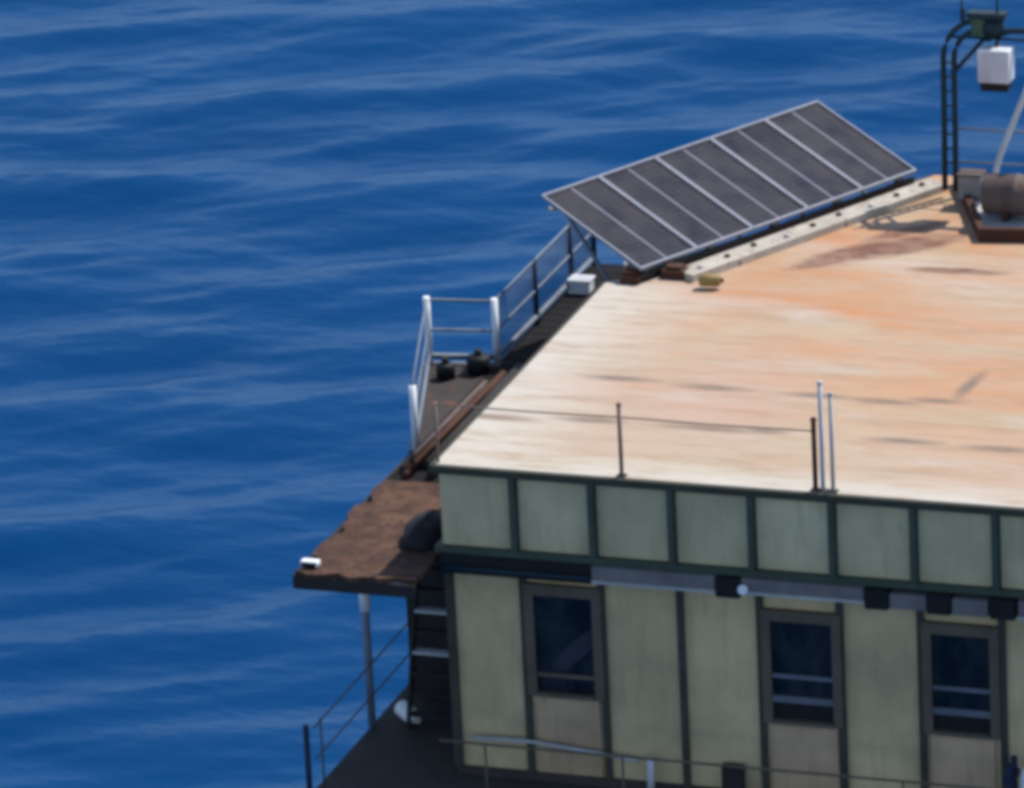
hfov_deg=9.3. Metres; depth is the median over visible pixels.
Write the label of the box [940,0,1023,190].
mast
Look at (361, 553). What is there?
catwalk
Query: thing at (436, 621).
equipment cabinet
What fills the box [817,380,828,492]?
stanchion
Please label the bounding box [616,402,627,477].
stanchion
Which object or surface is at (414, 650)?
ladder
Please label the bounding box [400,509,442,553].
tarpaulin
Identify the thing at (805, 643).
window
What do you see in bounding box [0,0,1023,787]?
sea
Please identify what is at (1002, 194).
drum
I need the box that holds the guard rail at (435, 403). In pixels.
[433,401,810,461]
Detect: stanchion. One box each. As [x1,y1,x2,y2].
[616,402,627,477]
[810,417,820,491]
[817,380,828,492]
[827,391,838,492]
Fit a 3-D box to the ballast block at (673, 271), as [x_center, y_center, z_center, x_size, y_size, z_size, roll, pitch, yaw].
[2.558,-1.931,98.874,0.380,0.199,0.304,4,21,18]
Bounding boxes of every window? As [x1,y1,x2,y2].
[522,581,604,776]
[759,607,843,787]
[920,620,1000,787]
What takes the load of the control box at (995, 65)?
hanging from the mast
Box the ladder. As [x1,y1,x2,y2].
[406,566,451,727]
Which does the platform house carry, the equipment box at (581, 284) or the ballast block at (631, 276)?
the ballast block at (631, 276)
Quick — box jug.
[394,700,420,724]
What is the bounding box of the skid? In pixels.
[957,173,1023,242]
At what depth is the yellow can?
98.17 m
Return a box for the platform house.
[317,174,1023,787]
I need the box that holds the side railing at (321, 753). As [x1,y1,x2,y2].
[313,623,408,783]
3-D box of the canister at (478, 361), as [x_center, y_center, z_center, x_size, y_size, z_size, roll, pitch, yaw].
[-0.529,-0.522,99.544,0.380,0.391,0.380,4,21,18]
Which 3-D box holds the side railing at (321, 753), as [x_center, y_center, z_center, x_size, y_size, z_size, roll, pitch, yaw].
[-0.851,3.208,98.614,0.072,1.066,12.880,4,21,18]
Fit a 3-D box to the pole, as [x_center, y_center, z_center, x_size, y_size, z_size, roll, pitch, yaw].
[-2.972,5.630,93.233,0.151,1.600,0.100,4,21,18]
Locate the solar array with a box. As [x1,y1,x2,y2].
[541,100,916,281]
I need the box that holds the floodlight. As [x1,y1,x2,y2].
[300,558,320,567]
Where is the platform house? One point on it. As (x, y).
(717, 594)
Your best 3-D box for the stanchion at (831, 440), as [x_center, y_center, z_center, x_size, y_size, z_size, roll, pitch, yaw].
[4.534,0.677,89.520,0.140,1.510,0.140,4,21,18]
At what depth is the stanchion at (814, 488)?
89.65 m
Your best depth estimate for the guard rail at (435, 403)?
90.72 m
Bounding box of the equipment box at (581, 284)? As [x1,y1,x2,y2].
[567,274,594,294]
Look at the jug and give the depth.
95.35 m
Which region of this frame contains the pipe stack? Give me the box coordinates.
[399,363,522,479]
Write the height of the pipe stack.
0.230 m
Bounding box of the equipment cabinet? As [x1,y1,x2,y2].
[406,559,449,691]
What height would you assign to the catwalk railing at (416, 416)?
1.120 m
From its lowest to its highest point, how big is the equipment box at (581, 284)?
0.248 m
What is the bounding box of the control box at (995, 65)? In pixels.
[977,36,1013,91]
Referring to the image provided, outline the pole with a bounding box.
[302,724,312,787]
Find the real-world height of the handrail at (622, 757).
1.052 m
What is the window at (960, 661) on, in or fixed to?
in the platform house
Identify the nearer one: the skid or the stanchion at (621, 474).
the stanchion at (621, 474)
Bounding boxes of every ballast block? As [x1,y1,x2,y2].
[620,268,643,284]
[661,262,688,279]
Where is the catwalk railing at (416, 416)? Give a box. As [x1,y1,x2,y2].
[409,223,596,450]
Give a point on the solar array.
(707, 194)
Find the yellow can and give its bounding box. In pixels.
[699,274,723,286]
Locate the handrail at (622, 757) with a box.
[439,739,985,787]
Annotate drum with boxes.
[980,173,1023,221]
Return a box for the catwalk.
[292,263,636,726]
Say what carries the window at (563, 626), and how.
in the platform house
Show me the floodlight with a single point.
(310, 562)
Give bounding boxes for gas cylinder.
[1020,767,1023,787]
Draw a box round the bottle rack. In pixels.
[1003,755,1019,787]
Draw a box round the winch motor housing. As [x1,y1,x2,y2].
[956,168,986,199]
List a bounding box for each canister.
[436,356,455,380]
[466,348,490,376]

